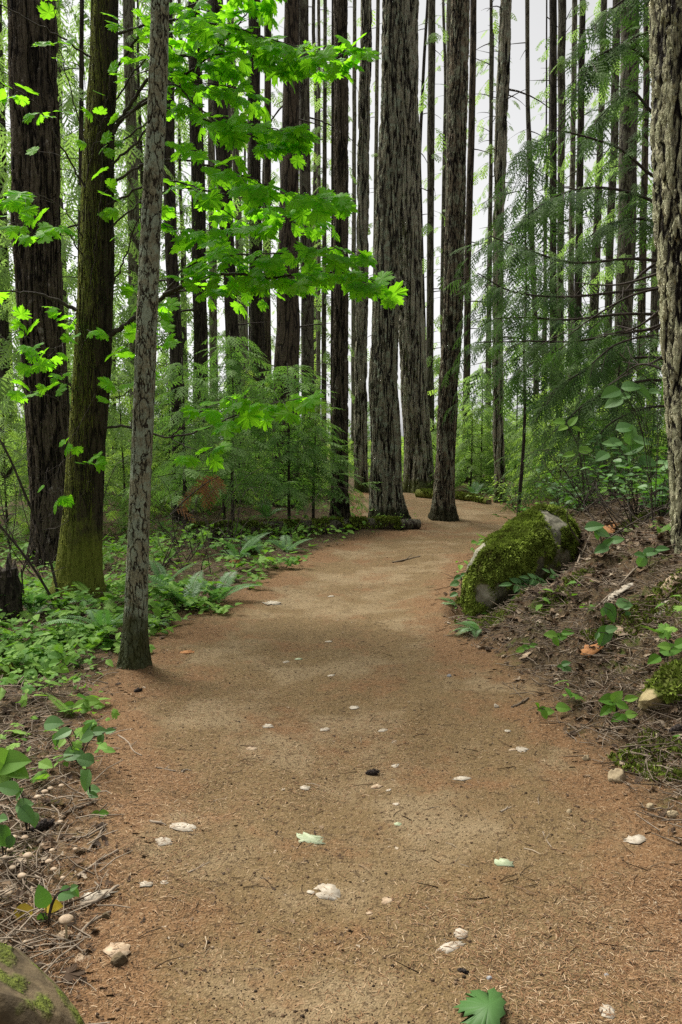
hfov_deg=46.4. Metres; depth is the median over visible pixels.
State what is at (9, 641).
leafy plant
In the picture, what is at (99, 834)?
fallen stick
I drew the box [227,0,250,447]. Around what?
fir tree
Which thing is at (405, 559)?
fallen stick
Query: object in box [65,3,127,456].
distant fir
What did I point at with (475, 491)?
sword fern
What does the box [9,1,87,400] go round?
distant fir
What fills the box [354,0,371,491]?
fir tree
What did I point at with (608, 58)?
cedar tree
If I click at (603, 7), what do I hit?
fir tree
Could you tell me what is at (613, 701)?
seedling
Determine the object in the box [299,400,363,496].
fir sapling
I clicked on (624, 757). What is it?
moss cover
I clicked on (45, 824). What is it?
fir cone
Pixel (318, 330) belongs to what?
fir tree
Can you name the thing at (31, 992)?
mossy rock
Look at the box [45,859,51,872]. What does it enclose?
mushroom
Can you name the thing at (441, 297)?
distant fir
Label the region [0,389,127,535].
fir sapling
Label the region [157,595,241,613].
leafy plant
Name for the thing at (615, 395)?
seedling
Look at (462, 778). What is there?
fallen leaf
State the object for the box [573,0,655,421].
fir tree
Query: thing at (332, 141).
fir tree
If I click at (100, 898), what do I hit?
fallen stick
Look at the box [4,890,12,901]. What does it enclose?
mushroom
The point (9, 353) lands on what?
hemlock tree
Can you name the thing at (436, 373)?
fir sapling
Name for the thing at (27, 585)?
bare shrub
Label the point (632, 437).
seedling
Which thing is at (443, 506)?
fir tree
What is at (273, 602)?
fallen leaf
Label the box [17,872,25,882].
mushroom
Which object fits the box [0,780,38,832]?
seedling
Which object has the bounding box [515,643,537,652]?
seedling
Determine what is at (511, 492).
bank shrub
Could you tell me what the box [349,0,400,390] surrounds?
fir tree
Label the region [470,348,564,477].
fir sapling
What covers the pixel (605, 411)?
young hemlock
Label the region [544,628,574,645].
seedling
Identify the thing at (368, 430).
fir sapling
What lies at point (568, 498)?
bank shrub
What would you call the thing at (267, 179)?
fir tree
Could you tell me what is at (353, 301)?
fir tree
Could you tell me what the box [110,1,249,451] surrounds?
hemlock tree
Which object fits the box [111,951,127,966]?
stone
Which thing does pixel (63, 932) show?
fallen leaf
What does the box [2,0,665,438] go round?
sky
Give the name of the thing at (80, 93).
fir tree
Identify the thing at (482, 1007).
fallen leaf
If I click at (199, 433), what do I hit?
young cedar
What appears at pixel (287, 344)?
fir tree
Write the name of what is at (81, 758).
seedling
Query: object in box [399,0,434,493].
fir tree
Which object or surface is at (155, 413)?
fir sapling
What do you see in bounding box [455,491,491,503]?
fallen log
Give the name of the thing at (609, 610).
seedling
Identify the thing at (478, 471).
fir sapling
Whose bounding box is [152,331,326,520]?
young cedar
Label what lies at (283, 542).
sword fern
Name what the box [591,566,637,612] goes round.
fallen stick
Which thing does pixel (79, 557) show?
maple tree
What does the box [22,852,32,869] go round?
mushroom
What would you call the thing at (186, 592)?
sword fern
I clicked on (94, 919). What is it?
fallen stick
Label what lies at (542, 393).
fir sapling
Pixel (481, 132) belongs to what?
distant fir
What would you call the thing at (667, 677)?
mossy rock
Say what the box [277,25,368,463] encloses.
hemlock tree
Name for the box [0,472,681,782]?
ground cover
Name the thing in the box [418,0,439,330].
fir tree
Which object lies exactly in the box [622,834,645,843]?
fallen leaf
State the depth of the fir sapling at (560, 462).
17.48 m
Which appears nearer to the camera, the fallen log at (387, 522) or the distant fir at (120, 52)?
the fallen log at (387, 522)
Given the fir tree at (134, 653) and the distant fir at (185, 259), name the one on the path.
the fir tree at (134, 653)
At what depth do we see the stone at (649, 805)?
3.32 m
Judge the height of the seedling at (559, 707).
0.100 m
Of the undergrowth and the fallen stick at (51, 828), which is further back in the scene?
the undergrowth
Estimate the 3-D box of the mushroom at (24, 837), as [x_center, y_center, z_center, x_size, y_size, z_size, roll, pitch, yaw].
[-1.180,1.237,2.972,0.027,0.061,0.027,-4,7,-33]
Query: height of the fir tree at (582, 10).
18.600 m
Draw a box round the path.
[61,492,681,1023]
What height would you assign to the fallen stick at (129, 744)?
0.037 m
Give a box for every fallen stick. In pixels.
[35,799,97,844]
[71,823,107,838]
[75,910,110,941]
[76,849,117,877]
[81,884,118,905]
[86,827,106,851]
[117,734,141,755]
[149,820,166,824]
[187,862,208,872]
[392,554,420,562]
[511,697,528,707]
[559,639,596,652]
[580,519,626,557]
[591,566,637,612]
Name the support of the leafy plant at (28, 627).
on the forest floor
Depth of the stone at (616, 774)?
3.61 m
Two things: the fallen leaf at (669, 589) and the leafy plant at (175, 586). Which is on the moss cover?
the fallen leaf at (669, 589)
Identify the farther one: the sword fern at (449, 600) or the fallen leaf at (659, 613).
the sword fern at (449, 600)
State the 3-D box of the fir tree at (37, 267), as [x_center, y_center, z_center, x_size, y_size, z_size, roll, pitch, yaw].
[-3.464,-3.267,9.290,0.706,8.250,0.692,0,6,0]
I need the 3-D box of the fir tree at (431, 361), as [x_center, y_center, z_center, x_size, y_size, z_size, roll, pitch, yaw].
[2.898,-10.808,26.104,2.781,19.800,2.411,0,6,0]
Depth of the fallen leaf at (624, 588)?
5.38 m
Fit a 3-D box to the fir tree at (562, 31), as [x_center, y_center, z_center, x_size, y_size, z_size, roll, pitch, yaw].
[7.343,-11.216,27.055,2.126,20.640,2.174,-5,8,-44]
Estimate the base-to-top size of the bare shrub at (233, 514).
1.473 m
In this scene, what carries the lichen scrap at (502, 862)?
on the path
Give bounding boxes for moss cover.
[454,495,681,782]
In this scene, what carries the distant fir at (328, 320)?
on the forest floor
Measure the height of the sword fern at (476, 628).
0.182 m
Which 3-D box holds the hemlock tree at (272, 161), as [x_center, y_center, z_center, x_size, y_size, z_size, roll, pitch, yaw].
[-3.524,-9.874,31.313,4.852,17.362,4.371,0,6,0]
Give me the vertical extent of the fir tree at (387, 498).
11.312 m
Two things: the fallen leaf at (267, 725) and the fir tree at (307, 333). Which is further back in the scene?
the fir tree at (307, 333)
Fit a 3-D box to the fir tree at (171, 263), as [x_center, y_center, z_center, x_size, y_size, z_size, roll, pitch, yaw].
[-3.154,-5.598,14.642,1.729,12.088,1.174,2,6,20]
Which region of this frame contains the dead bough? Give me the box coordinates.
[171,474,226,523]
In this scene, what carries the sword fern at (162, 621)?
on the forest floor
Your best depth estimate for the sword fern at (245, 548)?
9.71 m
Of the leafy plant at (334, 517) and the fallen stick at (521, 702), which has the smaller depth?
the fallen stick at (521, 702)
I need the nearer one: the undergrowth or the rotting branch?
the rotting branch
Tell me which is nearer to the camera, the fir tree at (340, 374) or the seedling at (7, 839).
the seedling at (7, 839)
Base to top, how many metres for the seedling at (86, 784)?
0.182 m
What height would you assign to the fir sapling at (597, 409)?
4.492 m
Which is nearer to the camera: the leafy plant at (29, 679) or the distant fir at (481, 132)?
the leafy plant at (29, 679)
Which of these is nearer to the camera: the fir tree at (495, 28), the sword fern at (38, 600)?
the sword fern at (38, 600)
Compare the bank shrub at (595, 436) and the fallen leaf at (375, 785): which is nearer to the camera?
the fallen leaf at (375, 785)
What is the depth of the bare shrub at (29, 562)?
7.02 m
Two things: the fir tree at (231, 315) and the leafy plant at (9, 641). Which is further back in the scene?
the fir tree at (231, 315)
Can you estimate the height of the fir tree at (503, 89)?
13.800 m
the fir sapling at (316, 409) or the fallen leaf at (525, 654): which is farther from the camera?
the fir sapling at (316, 409)
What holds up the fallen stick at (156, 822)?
on the path
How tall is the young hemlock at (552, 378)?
6.602 m
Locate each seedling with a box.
[0,748,30,782]
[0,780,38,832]
[0,813,15,860]
[34,884,78,925]
[44,655,71,679]
[44,715,115,766]
[62,696,104,712]
[80,768,100,800]
[91,809,108,818]
[449,572,464,596]
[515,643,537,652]
[535,702,570,718]
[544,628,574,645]
[553,416,592,511]
[557,660,571,673]
[584,521,623,556]
[595,422,655,525]
[595,625,617,645]
[598,691,637,715]
[600,598,632,623]
[601,381,662,528]
[611,710,637,722]
[634,545,668,567]
[647,638,681,663]
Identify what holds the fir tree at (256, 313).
on the forest floor
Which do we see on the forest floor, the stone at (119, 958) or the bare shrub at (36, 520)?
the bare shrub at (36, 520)
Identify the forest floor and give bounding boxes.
[0,439,681,1023]
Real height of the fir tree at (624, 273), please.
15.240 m
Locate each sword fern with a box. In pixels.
[2,588,100,614]
[42,609,123,627]
[118,559,199,584]
[148,570,203,608]
[148,614,187,626]
[194,571,263,603]
[208,532,269,558]
[220,536,262,553]
[250,495,296,518]
[265,535,309,552]
[440,597,456,606]
[450,621,481,636]
[455,482,485,493]
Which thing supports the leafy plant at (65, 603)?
on the forest floor
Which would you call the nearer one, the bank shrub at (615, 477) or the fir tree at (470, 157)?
the bank shrub at (615, 477)
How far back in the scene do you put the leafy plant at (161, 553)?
9.39 m
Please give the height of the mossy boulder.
1.094 m
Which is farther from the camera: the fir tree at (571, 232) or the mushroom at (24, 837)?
the fir tree at (571, 232)
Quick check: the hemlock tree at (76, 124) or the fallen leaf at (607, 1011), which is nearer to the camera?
the fallen leaf at (607, 1011)
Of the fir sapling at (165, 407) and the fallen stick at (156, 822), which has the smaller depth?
the fallen stick at (156, 822)
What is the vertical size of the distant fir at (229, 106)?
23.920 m
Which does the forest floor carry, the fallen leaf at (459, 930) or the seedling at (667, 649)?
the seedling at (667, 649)
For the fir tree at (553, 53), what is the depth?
23.84 m
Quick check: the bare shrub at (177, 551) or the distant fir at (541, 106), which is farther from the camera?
the distant fir at (541, 106)
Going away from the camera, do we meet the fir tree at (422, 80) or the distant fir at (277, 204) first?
the fir tree at (422, 80)
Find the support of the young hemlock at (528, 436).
on the forest floor
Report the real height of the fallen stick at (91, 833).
0.033 m
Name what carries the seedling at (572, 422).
on the forest floor
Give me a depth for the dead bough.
10.34 m
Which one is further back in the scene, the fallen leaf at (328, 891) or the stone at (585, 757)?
the stone at (585, 757)
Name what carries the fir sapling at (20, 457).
on the forest floor
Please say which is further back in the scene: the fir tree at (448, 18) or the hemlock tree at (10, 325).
the fir tree at (448, 18)
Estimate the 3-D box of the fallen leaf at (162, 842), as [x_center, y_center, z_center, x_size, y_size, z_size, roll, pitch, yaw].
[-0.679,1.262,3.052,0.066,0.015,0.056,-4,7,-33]
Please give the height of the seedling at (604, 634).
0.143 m
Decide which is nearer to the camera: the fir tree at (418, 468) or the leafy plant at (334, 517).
the leafy plant at (334, 517)
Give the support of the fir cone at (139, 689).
on the path
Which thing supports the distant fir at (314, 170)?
on the forest floor
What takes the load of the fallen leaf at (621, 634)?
on the forest floor
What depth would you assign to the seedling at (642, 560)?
5.50 m
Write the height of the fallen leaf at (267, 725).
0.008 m
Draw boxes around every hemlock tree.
[0,0,77,505]
[0,0,171,512]
[2,0,76,486]
[57,0,193,464]
[63,0,224,501]
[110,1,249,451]
[191,26,281,391]
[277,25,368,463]
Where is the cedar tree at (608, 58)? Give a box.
[444,0,665,481]
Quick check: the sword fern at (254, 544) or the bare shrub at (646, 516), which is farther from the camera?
the sword fern at (254, 544)
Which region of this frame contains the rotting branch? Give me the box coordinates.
[0,662,42,679]
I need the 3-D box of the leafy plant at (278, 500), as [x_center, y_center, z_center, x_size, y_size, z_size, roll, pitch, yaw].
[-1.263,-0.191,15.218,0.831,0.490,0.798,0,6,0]
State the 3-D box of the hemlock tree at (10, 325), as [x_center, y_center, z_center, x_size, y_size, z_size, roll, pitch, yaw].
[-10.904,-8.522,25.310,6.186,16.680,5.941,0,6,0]
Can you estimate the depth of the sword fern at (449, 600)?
7.37 m
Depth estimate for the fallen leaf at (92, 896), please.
2.67 m
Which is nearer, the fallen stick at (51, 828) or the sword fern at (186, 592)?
the fallen stick at (51, 828)
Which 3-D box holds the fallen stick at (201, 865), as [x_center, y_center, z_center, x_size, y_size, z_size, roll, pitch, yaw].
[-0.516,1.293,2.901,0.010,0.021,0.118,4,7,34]
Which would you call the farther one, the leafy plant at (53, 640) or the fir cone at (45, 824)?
the leafy plant at (53, 640)
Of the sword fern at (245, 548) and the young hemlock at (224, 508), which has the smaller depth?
the sword fern at (245, 548)
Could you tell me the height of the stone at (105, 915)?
0.028 m
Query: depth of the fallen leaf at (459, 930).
2.55 m
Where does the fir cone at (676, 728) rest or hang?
on the forest floor
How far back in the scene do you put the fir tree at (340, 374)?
13.31 m
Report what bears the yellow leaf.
on the forest floor
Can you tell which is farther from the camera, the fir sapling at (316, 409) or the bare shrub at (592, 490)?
the fir sapling at (316, 409)
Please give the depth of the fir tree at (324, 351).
29.07 m
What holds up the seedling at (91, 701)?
on the forest floor
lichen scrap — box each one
[296,832,325,843]
[494,858,514,866]
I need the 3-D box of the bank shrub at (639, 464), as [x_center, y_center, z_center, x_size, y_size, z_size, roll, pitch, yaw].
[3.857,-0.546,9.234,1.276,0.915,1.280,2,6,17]
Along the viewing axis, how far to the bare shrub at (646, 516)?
6.55 m
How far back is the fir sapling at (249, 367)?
18.19 m
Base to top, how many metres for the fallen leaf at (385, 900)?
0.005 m
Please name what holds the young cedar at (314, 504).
on the forest floor
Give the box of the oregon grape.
[499,567,570,600]
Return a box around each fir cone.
[29,818,54,831]
[134,687,142,691]
[365,768,379,775]
[457,967,468,974]
[668,724,681,734]
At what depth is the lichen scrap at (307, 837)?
3.15 m
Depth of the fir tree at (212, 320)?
24.41 m
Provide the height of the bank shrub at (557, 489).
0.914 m
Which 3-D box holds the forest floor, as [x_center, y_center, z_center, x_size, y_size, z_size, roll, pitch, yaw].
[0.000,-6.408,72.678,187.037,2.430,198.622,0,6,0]
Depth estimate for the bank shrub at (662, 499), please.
6.65 m
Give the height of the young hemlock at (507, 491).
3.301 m
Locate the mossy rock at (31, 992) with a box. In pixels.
[0,942,84,1023]
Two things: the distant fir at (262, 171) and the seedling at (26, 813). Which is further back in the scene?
the distant fir at (262, 171)
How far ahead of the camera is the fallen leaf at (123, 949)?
2.40 m
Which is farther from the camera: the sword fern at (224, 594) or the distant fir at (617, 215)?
the distant fir at (617, 215)
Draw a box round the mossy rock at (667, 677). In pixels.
[637,658,681,710]
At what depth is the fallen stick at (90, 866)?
2.87 m
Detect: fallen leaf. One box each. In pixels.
[57,930,72,937]
[74,952,90,961]
[80,889,117,901]
[102,942,130,957]
[139,881,151,886]
[155,837,171,845]
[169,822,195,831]
[179,650,193,653]
[262,601,281,604]
[263,724,272,727]
[300,785,309,789]
[314,883,340,900]
[371,783,382,788]
[381,897,393,904]
[437,941,466,953]
[452,776,471,780]
[452,988,505,1023]
[454,928,467,938]
[516,746,528,751]
[519,652,531,658]
[579,643,603,656]
[599,1003,614,1019]
[603,521,619,532]
[603,583,632,603]
[614,625,636,635]
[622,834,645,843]
[654,600,669,618]
[660,572,681,596]
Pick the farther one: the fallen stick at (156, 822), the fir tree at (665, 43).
the fir tree at (665, 43)
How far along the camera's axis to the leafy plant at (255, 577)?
8.21 m
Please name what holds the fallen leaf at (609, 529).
on the forest floor
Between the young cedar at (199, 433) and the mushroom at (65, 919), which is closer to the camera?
the mushroom at (65, 919)
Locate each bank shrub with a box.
[467,474,545,508]
[491,492,562,519]
[514,502,573,510]
[516,454,601,508]
[535,470,633,513]
[559,440,668,515]
[579,418,664,495]
[613,457,669,520]
[621,432,667,493]
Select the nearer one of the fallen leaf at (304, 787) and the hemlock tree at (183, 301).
the fallen leaf at (304, 787)
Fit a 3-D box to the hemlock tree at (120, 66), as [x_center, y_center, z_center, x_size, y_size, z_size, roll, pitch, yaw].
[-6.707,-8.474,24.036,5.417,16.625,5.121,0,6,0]
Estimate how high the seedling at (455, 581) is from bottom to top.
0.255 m
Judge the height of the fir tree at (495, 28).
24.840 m
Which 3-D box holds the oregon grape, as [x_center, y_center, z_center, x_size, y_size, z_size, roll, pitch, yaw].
[1.702,0.654,6.706,0.791,0.380,0.228,-2,6,-15]
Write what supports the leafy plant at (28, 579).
on the forest floor
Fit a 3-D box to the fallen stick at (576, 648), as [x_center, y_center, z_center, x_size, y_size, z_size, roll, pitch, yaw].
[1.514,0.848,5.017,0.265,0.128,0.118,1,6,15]
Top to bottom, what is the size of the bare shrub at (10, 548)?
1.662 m
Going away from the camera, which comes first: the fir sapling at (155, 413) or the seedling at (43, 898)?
the seedling at (43, 898)
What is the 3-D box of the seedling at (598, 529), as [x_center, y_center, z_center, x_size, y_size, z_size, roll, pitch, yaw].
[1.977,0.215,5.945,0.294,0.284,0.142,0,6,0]
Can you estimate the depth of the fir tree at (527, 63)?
21.99 m
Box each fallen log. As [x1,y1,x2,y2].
[187,515,420,539]
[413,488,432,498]
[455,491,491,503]
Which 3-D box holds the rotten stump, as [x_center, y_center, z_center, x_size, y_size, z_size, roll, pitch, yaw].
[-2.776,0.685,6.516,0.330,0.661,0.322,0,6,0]
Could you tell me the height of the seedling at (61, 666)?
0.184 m
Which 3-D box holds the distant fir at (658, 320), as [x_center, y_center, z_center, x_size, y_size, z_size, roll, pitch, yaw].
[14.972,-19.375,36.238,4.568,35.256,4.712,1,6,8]
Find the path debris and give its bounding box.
[50,508,681,979]
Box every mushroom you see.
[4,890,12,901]
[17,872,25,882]
[21,835,27,847]
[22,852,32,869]
[34,795,40,806]
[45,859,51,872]
[58,914,73,941]
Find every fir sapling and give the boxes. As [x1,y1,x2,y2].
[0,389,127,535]
[0,405,30,544]
[103,374,200,531]
[104,360,238,515]
[104,378,193,491]
[218,353,315,488]
[244,376,330,489]
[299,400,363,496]
[348,402,370,463]
[401,355,480,475]
[429,403,529,493]
[434,365,529,493]
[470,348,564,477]
[497,389,604,500]
[509,355,597,475]
[548,340,660,492]
[589,351,666,494]
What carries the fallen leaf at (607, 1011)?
on the path
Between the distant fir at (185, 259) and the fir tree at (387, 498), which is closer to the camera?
the fir tree at (387, 498)
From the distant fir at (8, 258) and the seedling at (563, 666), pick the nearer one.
the seedling at (563, 666)
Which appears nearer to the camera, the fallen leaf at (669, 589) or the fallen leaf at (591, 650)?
the fallen leaf at (591, 650)
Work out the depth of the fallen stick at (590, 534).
7.49 m
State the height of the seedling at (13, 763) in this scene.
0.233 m
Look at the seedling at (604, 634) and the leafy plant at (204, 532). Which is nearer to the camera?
the seedling at (604, 634)
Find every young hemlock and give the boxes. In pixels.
[151,405,317,520]
[441,129,614,515]
[481,349,643,503]
[487,394,582,491]
[498,319,668,514]
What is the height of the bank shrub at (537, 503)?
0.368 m
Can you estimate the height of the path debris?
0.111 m
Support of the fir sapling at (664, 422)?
on the forest floor
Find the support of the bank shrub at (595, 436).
on the forest floor
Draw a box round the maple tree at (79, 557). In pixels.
[0,0,407,600]
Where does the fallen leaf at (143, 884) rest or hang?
on the path
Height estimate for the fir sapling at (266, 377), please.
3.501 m
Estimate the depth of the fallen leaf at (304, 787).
3.60 m
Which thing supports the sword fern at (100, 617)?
on the forest floor
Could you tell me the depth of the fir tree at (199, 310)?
17.42 m
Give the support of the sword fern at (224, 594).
on the forest floor
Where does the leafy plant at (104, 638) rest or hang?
on the forest floor
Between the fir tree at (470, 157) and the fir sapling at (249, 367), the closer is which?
the fir sapling at (249, 367)
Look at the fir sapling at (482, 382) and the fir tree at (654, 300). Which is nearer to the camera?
the fir sapling at (482, 382)
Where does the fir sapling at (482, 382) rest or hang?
on the forest floor
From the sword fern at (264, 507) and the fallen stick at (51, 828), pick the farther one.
the sword fern at (264, 507)
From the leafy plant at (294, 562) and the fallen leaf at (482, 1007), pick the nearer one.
the fallen leaf at (482, 1007)
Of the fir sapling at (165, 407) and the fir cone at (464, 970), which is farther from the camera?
the fir sapling at (165, 407)
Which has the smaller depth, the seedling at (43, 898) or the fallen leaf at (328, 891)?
the seedling at (43, 898)
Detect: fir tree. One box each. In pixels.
[0,0,77,492]
[0,0,174,523]
[7,0,69,566]
[58,0,211,453]
[116,0,168,669]
[123,0,189,523]
[158,0,228,496]
[164,0,249,444]
[199,0,265,502]
[203,0,365,507]
[206,0,302,492]
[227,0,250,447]
[262,24,275,440]
[299,0,350,457]
[299,0,361,495]
[310,0,356,460]
[314,0,333,460]
[329,0,350,519]
[349,0,367,469]
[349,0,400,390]
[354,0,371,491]
[368,0,411,518]
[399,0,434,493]
[400,0,468,468]
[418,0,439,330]
[428,0,469,521]
[436,0,459,382]
[458,0,493,482]
[463,0,561,502]
[464,0,523,457]
[491,0,567,483]
[529,0,591,469]
[530,0,570,465]
[535,0,588,415]
[537,0,610,476]
[540,0,681,553]
[542,0,566,394]
[550,0,663,488]
[564,0,640,421]
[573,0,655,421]
[584,0,660,426]
[647,232,657,476]
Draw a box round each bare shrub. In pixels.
[0,439,67,600]
[0,444,161,577]
[0,519,63,600]
[21,569,53,608]
[106,448,348,557]
[113,489,259,575]
[515,449,667,510]
[545,461,669,541]
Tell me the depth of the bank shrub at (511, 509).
13.11 m
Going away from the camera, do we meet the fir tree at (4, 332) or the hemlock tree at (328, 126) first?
the fir tree at (4, 332)
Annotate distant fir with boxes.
[2,21,17,428]
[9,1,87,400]
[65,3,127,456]
[114,0,192,361]
[159,0,218,400]
[186,7,247,387]
[218,108,261,385]
[221,0,299,380]
[271,160,300,378]
[278,0,351,406]
[311,0,370,383]
[422,0,476,378]
[460,31,516,428]
[524,55,557,394]
[574,49,619,393]
[583,22,650,369]
[617,59,659,431]
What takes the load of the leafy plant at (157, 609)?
on the forest floor
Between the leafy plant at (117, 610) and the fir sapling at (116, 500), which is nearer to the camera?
the leafy plant at (117, 610)
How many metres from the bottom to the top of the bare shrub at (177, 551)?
1.028 m
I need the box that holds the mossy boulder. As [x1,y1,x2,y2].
[459,503,580,619]
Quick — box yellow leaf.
[14,898,62,921]
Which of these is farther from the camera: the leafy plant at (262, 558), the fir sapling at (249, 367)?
the fir sapling at (249, 367)
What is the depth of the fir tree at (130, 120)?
18.20 m
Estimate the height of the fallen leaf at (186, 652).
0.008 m
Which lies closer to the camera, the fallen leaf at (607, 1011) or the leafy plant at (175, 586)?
the fallen leaf at (607, 1011)
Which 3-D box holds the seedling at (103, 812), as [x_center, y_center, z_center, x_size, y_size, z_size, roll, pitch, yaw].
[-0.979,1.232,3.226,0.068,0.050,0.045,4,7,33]
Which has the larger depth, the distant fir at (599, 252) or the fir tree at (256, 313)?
the distant fir at (599, 252)
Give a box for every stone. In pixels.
[101,912,110,919]
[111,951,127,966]
[582,755,588,760]
[608,768,625,782]
[646,803,653,810]
[666,810,678,817]
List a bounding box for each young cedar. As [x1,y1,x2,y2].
[115,357,278,539]
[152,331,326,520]
[201,363,383,518]
[268,419,366,517]
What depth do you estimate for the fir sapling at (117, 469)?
13.85 m
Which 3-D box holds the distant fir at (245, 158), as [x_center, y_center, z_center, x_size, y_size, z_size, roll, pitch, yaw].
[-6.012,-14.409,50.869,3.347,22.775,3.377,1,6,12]
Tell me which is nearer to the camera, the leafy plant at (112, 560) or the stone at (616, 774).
the stone at (616, 774)
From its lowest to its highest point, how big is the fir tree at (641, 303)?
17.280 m
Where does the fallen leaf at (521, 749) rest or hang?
on the path
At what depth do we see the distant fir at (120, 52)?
34.62 m
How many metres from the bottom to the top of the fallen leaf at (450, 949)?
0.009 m
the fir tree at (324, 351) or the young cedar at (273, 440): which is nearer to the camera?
the young cedar at (273, 440)
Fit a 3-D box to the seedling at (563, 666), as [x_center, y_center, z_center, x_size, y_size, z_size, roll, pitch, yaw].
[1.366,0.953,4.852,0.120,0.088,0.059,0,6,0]
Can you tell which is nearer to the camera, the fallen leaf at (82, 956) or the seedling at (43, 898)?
the fallen leaf at (82, 956)
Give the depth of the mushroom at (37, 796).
3.24 m
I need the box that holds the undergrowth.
[0,390,667,516]
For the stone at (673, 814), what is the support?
on the forest floor
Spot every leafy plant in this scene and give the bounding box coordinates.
[0,624,97,648]
[0,637,67,666]
[8,667,102,690]
[20,577,51,592]
[22,585,116,617]
[28,621,112,646]
[41,583,157,616]
[68,620,120,646]
[103,543,155,568]
[113,576,225,601]
[124,542,200,565]
[148,596,202,621]
[149,524,229,560]
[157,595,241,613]
[205,568,269,587]
[222,549,295,568]
[255,492,286,511]
[258,553,311,568]
[287,515,342,518]
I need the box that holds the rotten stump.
[0,554,22,623]
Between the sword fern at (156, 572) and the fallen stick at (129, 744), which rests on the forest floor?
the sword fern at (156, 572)
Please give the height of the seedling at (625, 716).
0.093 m
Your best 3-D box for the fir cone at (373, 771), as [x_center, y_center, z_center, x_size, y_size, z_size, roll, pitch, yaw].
[0.150,1.229,3.755,0.070,0.039,0.040,-1,6,-11]

